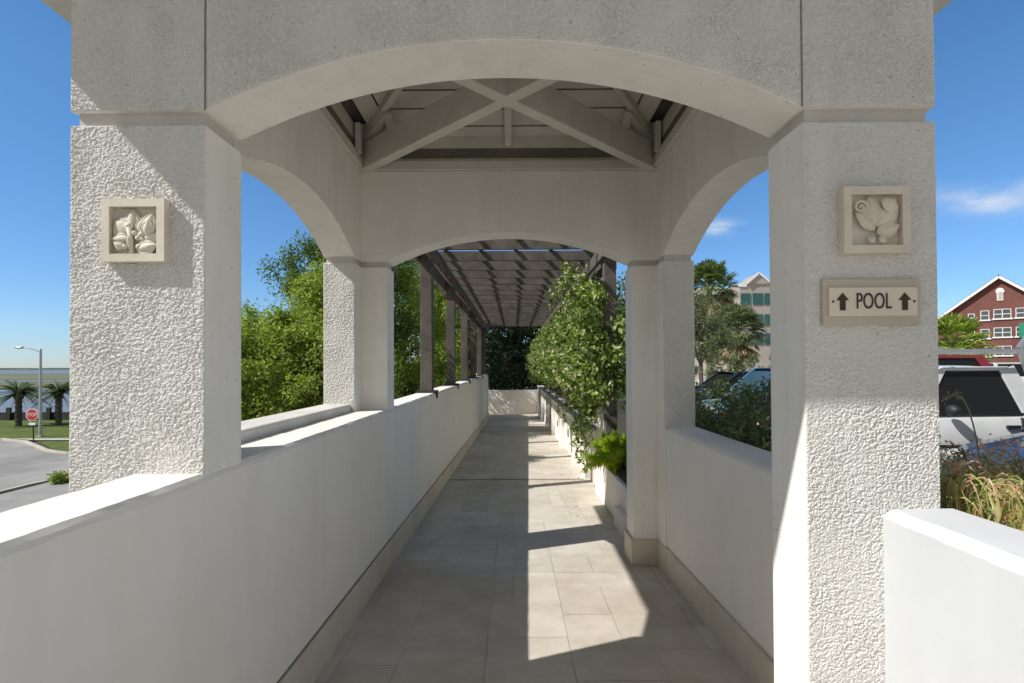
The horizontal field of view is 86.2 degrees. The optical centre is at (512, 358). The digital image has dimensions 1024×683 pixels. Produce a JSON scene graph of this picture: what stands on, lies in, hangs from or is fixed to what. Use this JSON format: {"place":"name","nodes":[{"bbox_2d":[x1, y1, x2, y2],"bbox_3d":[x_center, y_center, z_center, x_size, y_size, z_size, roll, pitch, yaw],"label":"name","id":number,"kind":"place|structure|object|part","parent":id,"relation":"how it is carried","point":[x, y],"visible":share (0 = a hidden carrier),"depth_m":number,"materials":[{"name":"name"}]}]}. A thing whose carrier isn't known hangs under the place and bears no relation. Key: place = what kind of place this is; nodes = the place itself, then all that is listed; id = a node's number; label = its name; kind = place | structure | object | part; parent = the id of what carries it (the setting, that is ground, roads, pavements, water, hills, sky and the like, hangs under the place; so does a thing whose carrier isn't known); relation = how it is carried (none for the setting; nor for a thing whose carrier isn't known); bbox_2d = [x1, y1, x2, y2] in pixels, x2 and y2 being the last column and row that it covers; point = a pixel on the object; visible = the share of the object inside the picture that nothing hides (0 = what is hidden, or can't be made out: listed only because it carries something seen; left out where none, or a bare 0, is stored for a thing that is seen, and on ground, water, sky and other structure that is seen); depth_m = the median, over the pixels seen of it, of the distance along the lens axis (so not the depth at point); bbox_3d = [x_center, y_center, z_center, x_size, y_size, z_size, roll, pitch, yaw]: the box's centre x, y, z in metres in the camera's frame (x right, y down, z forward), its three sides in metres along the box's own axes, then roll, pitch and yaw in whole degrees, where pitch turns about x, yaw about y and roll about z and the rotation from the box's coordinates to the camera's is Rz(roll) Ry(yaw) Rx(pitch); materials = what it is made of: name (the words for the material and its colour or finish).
{"place":"outdoors","nodes":[
{"label":"outdoors","id":0,"kind":"place"},
{"bbox_2d":[0,440,68,489],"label":"road","id":1,"kind":"structure","parent":0,"point":[22,463],"depth_m":27.22,"materials":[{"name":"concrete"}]},
{"bbox_2d":[0,482,68,512],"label":"pavement","id":2,"kind":"structure","parent":0,"point":[23,497],"depth_m":20.06,"materials":[{"name":"grey concrete"}]},
{"bbox_2d":[0,420,69,438],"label":"lawn","id":3,"kind":"structure","parent":0,"point":[9,429],"depth_m":41.73,"materials":[{"name":"green plant"}]},
{"bbox_2d":[0,380,51,425],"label":"date palm","id":4,"kind":"object","parent":3,"relation":"on","point":[18,395],"visible":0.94,"depth_m":44.29,"materials":[{"name":"green plant"}]},
{"bbox_2d":[14,346,44,436],"bbox_3d":[-33.104,2.240,37.377,1.970,6.220,0.340,0,-1,0],"label":"street lamp","id":5,"kind":"object","parent":3,"relation":"on","point":[40,396],"visible":1,"depth_m":37.33,"materials":[{"name":"metal"}]},
{"bbox_2d":[0,407,69,419],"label":"seawall fence","id":6,"kind":"object","parent":3,"relation":"on","point":[50,415],"visible":0.18,"depth_m":49.39,"materials":[{"name":"metal"}]},
{"bbox_2d":[22,380,69,425],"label":"date palm","id":7,"kind":"object","parent":3,"relation":"on","point":[58,392],"visible":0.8,"depth_m":44.53,"materials":[{"name":"green plant"}]},
{"bbox_2d":[0,373,69,379],"bbox_3d":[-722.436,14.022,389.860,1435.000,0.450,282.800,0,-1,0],"label":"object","id":8,"kind":"structure","parent":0,"point":[56,376],"depth_m":333.19,"materials":[{"name":"grey liquid"}]},
{"bbox_2d":[0,381,69,388],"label":"marsh","id":9,"kind":"structure","parent":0,"point":[36,384],"depth_m":185.49,"materials":[{"name":"green plant"}]},
{"bbox_2d":[12,438,68,439],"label":"pavement","id":10,"kind":"structure","parent":0,"point":[43,438],"depth_m":36.24,"materials":[{"name":"concrete"}]},
{"bbox_2d":[38,441,68,450],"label":"lawn","id":11,"kind":"structure","parent":0,"point":[61,445],"depth_m":33.47,"materials":[{"name":"green plant"}]},
{"bbox_2d":[0,366,489,369],"bbox_3d":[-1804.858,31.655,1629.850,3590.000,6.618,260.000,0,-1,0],"label":"shore","id":12,"kind":"structure","parent":0,"point":[42,368],"depth_m":1514.63,"materials":[{"name":"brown wood"}]},
{"bbox_2d":[0,370,517,411],"bbox_3d":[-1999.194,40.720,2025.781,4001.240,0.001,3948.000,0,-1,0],"label":"sea","id":13,"kind":"structure","parent":0,"point":[10,401],"depth_m":98.93,"materials":[{"name":"blue liquid"}]},
{"bbox_2d":[10,384,537,454],"bbox_3d":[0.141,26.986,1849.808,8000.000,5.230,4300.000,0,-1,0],"label":"ground","id":14,"kind":"structure","parent":0,"point":[39,443],"depth_m":35.73,"materials":[{"name":"grey concrete"}]},
{"bbox_2d":[0,480,48,493],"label":"kerb","id":15,"kind":"structure","parent":14,"relation":"on","point":[20,487],"depth_m":21.65,"materials":[{"name":"concrete"}]},
{"bbox_2d":[26,409,37,442],"bbox_3d":[-30.338,4.267,34.534,0.758,2.230,0.106,0,-1,0],"label":"stop sign","id":16,"kind":"object","parent":14,"relation":"on","point":[32,415],"visible":1,"depth_m":34.49,"materials":[{"name":"metal"}]},
{"bbox_2d":[0,438,68,454],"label":"kerb","id":17,"kind":"structure","parent":14,"relation":"on","point":[37,446],"depth_m":32.88,"materials":[{"name":"concrete"}]},
{"bbox_2d":[44,470,68,484],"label":"shrub","id":18,"kind":"object","parent":14,"relation":"on","point":[58,478],"visible":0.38,"depth_m":22.04,"materials":[{"name":"green plant"}]},
{"bbox_2d":[0,373,488,682],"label":"parapet wall","id":19,"kind":"structure","parent":14,"relation":"on","point":[270,558],"depth_m":1.92,"materials":[{"name":"white paint"}]},
{"bbox_2d":[241,252,414,420],"bbox_3d":[-4.018,1.523,9.230,4.658,6.837,3.881,0,-1,0],"label":"broadleaf tree","id":20,"kind":"object","parent":14,"relation":"on","point":[287,375],"visible":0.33,"depth_m":7.94,"materials":[{"name":"green plant"}]},
{"bbox_2d":[256,227,419,397],"bbox_3d":[-4.476,0.817,13.341,4.494,8.402,2.959,0,-1,0],"label":"broadleaf tree","id":21,"kind":"object","parent":14,"relation":"on","point":[309,250],"visible":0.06,"depth_m":13.17,"materials":[{"name":"green plant"}]},
{"bbox_2d":[391,260,456,398],"bbox_3d":[-3.142,0.571,15.355,3.209,8.894,3.446,0,-1,0],"label":"broadleaf tree","id":22,"kind":"object","parent":14,"relation":"on","point":[404,280],"visible":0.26,"depth_m":14.97,"materials":[{"name":"green plant"}]},
{"bbox_2d":[394,250,469,390],"bbox_3d":[-2.768,0.442,19.499,3.152,9.232,5.002,0,-1,-13],"label":"broadleaf tree","id":23,"kind":"object","parent":14,"relation":"on","point":[441,301],"visible":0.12,"depth_m":19.22,"materials":[{"name":"green plant"}]},
{"bbox_2d":[436,292,495,372],"bbox_3d":[-2.636,0.348,25.303,3.264,9.588,5.947,-1,-1,24],"label":"broadleaf tree","id":24,"kind":"object","parent":14,"relation":"on","point":[458,311],"visible":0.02,"depth_m":25.33,"materials":[{"name":"green plant"}]},
{"bbox_2d":[41,0,951,682],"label":"pavilion","id":25,"kind":"structure","parent":14,"relation":"on","point":[371,142],"depth_m":1.79,"materials":[{"name":"paint"}]},
{"bbox_2d":[101,198,170,263],"bbox_3d":[-1.206,-0.408,1.746,0.200,0.200,0.043,0,-1,0],"label":"wall plaque","id":26,"kind":"object","parent":25,"relation":"attached to","point":[135,230],"depth_m":1.74,"materials":[{"name":"stone"}]},
{"bbox_2d":[821,278,920,325],"bbox_3d":[1.148,-0.183,1.752,0.314,0.150,0.026,0,-1,0],"label":"pool sign","id":27,"kind":"object","parent":25,"relation":"attached to","point":[878,301],"visible":1,"depth_m":1.74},
{"bbox_2d":[838,186,910,254],"bbox_3d":[1.156,-0.442,1.747,0.212,0.212,0.041,0,-1,0],"label":"wall plaque","id":28,"kind":"object","parent":25,"relation":"attached to","point":[874,220],"depth_m":1.74,"materials":[{"name":"stone"}]},
{"bbox_2d":[455,326,540,389],"bbox_3d":[-0.161,-0.791,31.465,8.412,6.782,2.916,0,-1,-8],"label":"broadleaf tree","id":29,"kind":"object","parent":14,"relation":"on","point":[497,333],"visible":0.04,"depth_m":31.19,"materials":[{"name":"green plant"}]},
{"bbox_2d":[469,326,541,389],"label":"broadleaf tree","id":30,"kind":"object","parent":14,"relation":"on","point":[521,333],"visible":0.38,"depth_m":28.25,"materials":[{"name":"green plant"}]},
{"bbox_2d":[488,390,537,413],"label":"end wall","id":31,"kind":"structure","parent":14,"relation":"on","point":[512,401],"depth_m":25.18,"materials":[{"name":"white paint"}]},
{"bbox_2d":[486,360,543,389],"bbox_3d":[0.692,0.942,26.048,4.907,1.856,1.322,0,-1,0],"label":"shrub","id":32,"kind":"object","parent":14,"relation":"on","point":[514,382],"visible":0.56,"depth_m":25.94,"materials":[{"name":"green plant"}]},
{"bbox_2d":[595,465,626,536],"bbox_3d":[1.409,1.679,5.828,0.800,0.970,2.543,0,-1,0],"label":"planter box","id":33,"kind":"object","parent":14,"relation":"on","point":[610,489],"visible":0.24,"depth_m":5.76,"materials":[{"name":"white paint"}]},
{"bbox_2d":[578,428,626,474],"bbox_3d":[1.227,1.036,6.332,1.000,0.535,1.288,0,-1,0],"label":"foxtail fern","id":34,"kind":"object","parent":33,"relation":"in","point":[612,451],"visible":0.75,"depth_m":6.08,"materials":[{"name":"green plant"}]},
{"bbox_2d":[597,398,625,450],"bbox_3d":[1.505,1.419,7.478,0.665,1.730,0.740,0,-1,0],"label":"planter box","id":35,"kind":"object","parent":14,"relation":"on","point":[621,420],"visible":0.06,"depth_m":7.14,"materials":[{"name":"paint"}]},
{"bbox_2d":[616,272,625,341],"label":"broadleaf tree","id":36,"kind":"object","parent":14,"relation":"on","point":[620,292],"depth_m":24.16,"materials":[{"name":"green plant"}]},
{"bbox_2d":[694,272,770,379],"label":"office building","id":37,"kind":"structure","parent":14,"relation":"on","point":[754,290],"depth_m":60.03,"materials":[{"name":"beige paint"}]},
{"bbox_2d":[741,293,750,304],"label":"window","id":38,"kind":"structure","parent":37,"relation":"in","point":[745,297],"depth_m":60.02,"materials":[{"name":"green glass"}]},
{"bbox_2d":[753,293,762,304],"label":"window","id":39,"kind":"structure","parent":37,"relation":"in","point":[757,297],"depth_m":60.04,"materials":[{"name":"green glass"}]},
{"bbox_2d":[753,333,762,344],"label":"window","id":40,"kind":"structure","parent":37,"relation":"in","point":[759,343],"depth_m":59.98,"materials":[{"name":"green glass"}]},
{"bbox_2d":[755,314,762,325],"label":"window","id":41,"kind":"structure","parent":37,"relation":"in","point":[760,317],"depth_m":60.01,"materials":[{"name":"green glass"}]},
{"bbox_2d":[764,293,769,304],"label":"window","id":42,"kind":"structure","parent":37,"relation":"in","point":[766,295],"depth_m":60.04,"materials":[{"name":"green glass"}]},
{"bbox_2d":[765,314,769,325],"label":"window","id":43,"kind":"structure","parent":37,"relation":"in","point":[767,316],"depth_m":60.01,"materials":[{"name":"green glass"}]},
{"bbox_2d":[765,333,769,344],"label":"window","id":44,"kind":"structure","parent":37,"relation":"in","point":[767,342],"depth_m":59.98,"materials":[{"name":"green glass"}]},
{"bbox_2d":[695,373,771,449],"bbox_3d":[2.310,0.972,5.708,1.678,1.697,2.125,0,-1,0],"label":"shrub","id":45,"kind":"object","parent":14,"relation":"on","point":[698,396],"visible":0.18,"depth_m":5.49,"materials":[{"name":"green plant"}]},
{"bbox_2d":[883,508,1023,682],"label":"parapet wall","id":46,"kind":"structure","parent":14,"relation":"on","point":[953,595],"depth_m":1.50,"materials":[{"name":"white paint"}]},
{"bbox_2d":[939,388,1023,530],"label":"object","id":47,"kind":"object","parent":14,"relation":"on","point":[997,495],"visible":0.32,"depth_m":1.86,"materials":[{"name":"yellow plant"}]},
{"bbox_2d":[0,0,1023,367],"label":"sky","id":48,"kind":"structure","parent":0,"point":[977,114],"materials":[{"name":"blue"}]},
{"bbox_2d":[314,414,750,682],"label":"walkway","id":49,"kind":"structure","parent":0,"point":[537,579],"depth_m":3.64,"materials":[{"name":"beige tile"}]},
{"bbox_2d":[453,479,533,479],"bbox_3d":[0.077,1.782,8.086,2.065,0.001,0.035,0,-1,0],"label":"expansion joint","id":50,"kind":"object","parent":49,"relation":"on","point":[493,479],"visible":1,"depth_m":8.09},
{"bbox_2d":[537,385,596,481],"bbox_3d":[1.582,1.845,16.454,1.055,1.495,17.250,0,-1,0],"label":"planter","id":51,"kind":"object","parent":49,"relation":"on","point":[551,419],"visible":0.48,"depth_m":12.18,"materials":[{"name":"white paint"}]},
{"bbox_2d":[409,239,616,434],"bbox_3d":[0.079,-0.212,13.604,3.160,2.655,16.400,0,-1,0],"label":"pergola","id":52,"kind":"object","parent":51,"relation":"on","point":[504,288],"visible":0.45,"depth_m":8.91,"materials":[{"name":"wood"}]},
{"bbox_2d":[438,254,476,310],"bbox_3d":[-0.950,-1.228,11.066,0.112,0.266,7.902,0,-1,0],"label":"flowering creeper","id":53,"kind":"object","parent":52,"relation":"hanging from","point":[457,283],"visible":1,"depth_m":9.36,"materials":[{"name":"plant"}]},
{"bbox_2d":[524,259,625,472],"bbox_3d":[1.339,0.083,13.837,1.982,3.126,14.609,0,-1,0],"label":"climbing vine","id":54,"kind":"object","parent":52,"relation":"attached to","point":[567,356],"visible":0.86,"depth_m":7.36,"materials":[{"name":"green plant"}]},
{"bbox_2d":[695,373,940,485],"bbox_3d":[1.971,0.942,3.915,1.469,1.716,1.908,0,-1,0],"label":"shrub","id":55,"kind":"object","parent":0,"point":[752,433],"visible":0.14,"depth_m":3.98,"materials":[{"name":"green plant"}]},
{"bbox_2d":[938,274,1023,362],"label":"brick building","id":56,"kind":"structure","parent":0,"point":[996,304],"depth_m":70.06,"materials":[{"name":"red brick"}]},
{"bbox_2d":[979,310,990,320],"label":"window","id":57,"kind":"structure","parent":56,"relation":"in","point":[984,315],"depth_m":70.90,"materials":[{"name":"white glass"}]},
{"bbox_2d":[980,329,990,339],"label":"window","id":58,"kind":"structure","parent":56,"relation":"in","point":[982,330],"depth_m":70.84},
{"bbox_2d":[992,308,1012,319],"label":"window","id":59,"kind":"structure","parent":56,"relation":"in","point":[998,314],"depth_m":69.86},
{"bbox_2d":[992,327,1012,337],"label":"window","id":60,"kind":"structure","parent":56,"relation":"in","point":[1002,332],"depth_m":69.76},
{"bbox_2d":[993,346,1013,356],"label":"window","id":61,"kind":"structure","parent":56,"relation":"in","point":[1003,347],"depth_m":69.68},
{"bbox_2d":[1014,327,1018,337],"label":"window","id":62,"kind":"structure","parent":56,"relation":"in","point":[1017,328],"depth_m":68.91,"materials":[{"name":"white wood"}]},
{"bbox_2d":[1014,308,1023,318],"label":"window","id":63,"kind":"structure","parent":56,"relation":"in","point":[1019,311],"depth_m":68.80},
{"label":"car park","id":64,"kind":"structure","parent":0,"visible":0},
{"bbox_2d":[694,258,740,377],"bbox_3d":[11.869,-1.957,33.005,3.921,8.114,4.060,0,-1,0],"label":"fan palm","id":65,"kind":"object","parent":64,"relation":"on","point":[709,272],"visible":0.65,"depth_m":32.42,"materials":[{"name":"green plant"}]},
{"bbox_2d":[694,281,741,384],"bbox_3d":[6.683,-0.585,20.587,3.415,5.110,2.889,0,-1,0],"label":"feathery tree","id":66,"kind":"object","parent":64,"relation":"on","point":[718,338],"visible":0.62,"depth_m":19.98,"materials":[{"name":"green plant"}]},
{"bbox_2d":[695,371,749,399],"bbox_3d":[6.669,1.146,15.987,4.385,1.628,2.144,0,-1,0],"label":"parked car","id":67,"kind":"object","parent":64,"relation":"on","point":[727,374],"visible":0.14,"depth_m":15.70,"materials":[{"name":"blue paint"}]},
{"bbox_3d":[6.954,0.669,15.993,2.800,0.520,1.627,0,-1,0],"label":"window","id":68,"kind":"part","parent":67,"relation":"part of","materials":[{"name":"black glass"}]},
{"bbox_2d":[695,353,755,386],"bbox_3d":[9.266,0.871,24.975,3.531,2.300,1.578,0,-1,0],"label":"shrub","id":69,"kind":"object","parent":64,"relation":"on","point":[730,367],"visible":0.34,"depth_m":24.84,"materials":[{"name":"green plant"}]},
{"bbox_2d":[700,368,770,412],"bbox_3d":[6.593,1.056,13.288,4.335,1.742,2.144,0,-1,0],"label":"parked car","id":70,"kind":"object","parent":64,"relation":"on","point":[752,376],"visible":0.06,"depth_m":13.44,"materials":[{"name":"blue paint"}]},
{"bbox_3d":[6.853,0.577,13.294,2.800,0.640,1.627,0,-1,0],"label":"window","id":71,"kind":"part","parent":70,"relation":"part of","materials":[{"name":"blue glass"}]},
{"bbox_2d":[711,302,768,368],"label":"fan palm","id":72,"kind":"object","parent":64,"relation":"on","point":[742,314],"visible":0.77,"depth_m":27.42,"materials":[{"name":"green plant"}]},
{"bbox_2d":[730,352,770,367],"bbox_3d":[12.455,0.750,25.982,3.926,2.530,1.591,0,-1,0],"label":"shrub","id":73,"kind":"object","parent":64,"relation":"on","point":[754,358],"visible":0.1,"depth_m":25.89,"materials":[{"name":"green plant"}]},
{"bbox_2d":[724,354,990,430],"bbox_3d":[6.667,0.911,10.639,4.685,1.966,2.244,0,-1,0],"label":"parked car","id":74,"kind":"object","parent":64,"relation":"on","point":[969,360],"visible":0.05,"depth_m":9.92,"materials":[{"name":"red paint"}]},
{"bbox_3d":[7.227,0.332,10.646,3.350,0.700,1.720,0,-1,0],"label":"window","id":75,"kind":"part","parent":74,"relation":"part of","materials":[{"name":"black glass"}]},
{"bbox_2d":[761,336,1023,472],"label":"suv","id":76,"kind":"object","parent":64,"relation":"on","point":[993,397],"visible":0.25,"depth_m":7.14,"materials":[{"name":"white paint"}]},
{"bbox_3d":[6.022,0.444,7.995,1.440,0.585,1.767,0,-1,0],"label":"window","id":77,"kind":"part","parent":76,"relation":"part of","materials":[{"name":"black glass"}]},
{"bbox_2d":[938,312,1001,361],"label":"fan palm","id":78,"kind":"object","parent":64,"relation":"on","point":[950,325],"visible":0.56,"depth_m":44.02,"materials":[{"name":"green plant"}]},
{"bbox_2d":[942,428,1023,486],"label":"parked car","id":79,"kind":"object","parent":64,"relation":"on","point":[1018,436],"visible":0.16,"depth_m":6.04,"materials":[{"name":"blue paint"}]},
{"bbox_2d":[990,362,1023,382],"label":"passenger van","id":80,"kind":"object","parent":64,"relation":"on","point":[1018,367],"visible":0.18,"depth_m":24.23,"materials":[{"name":"white paint"}]},
{"bbox_3d":[23.278,0.499,24.994,4.050,0.570,1.813,0,-1,0],"label":"window","id":81,"kind":"part","parent":80,"relation":"part of","materials":[{"name":"glass"}]}
]}

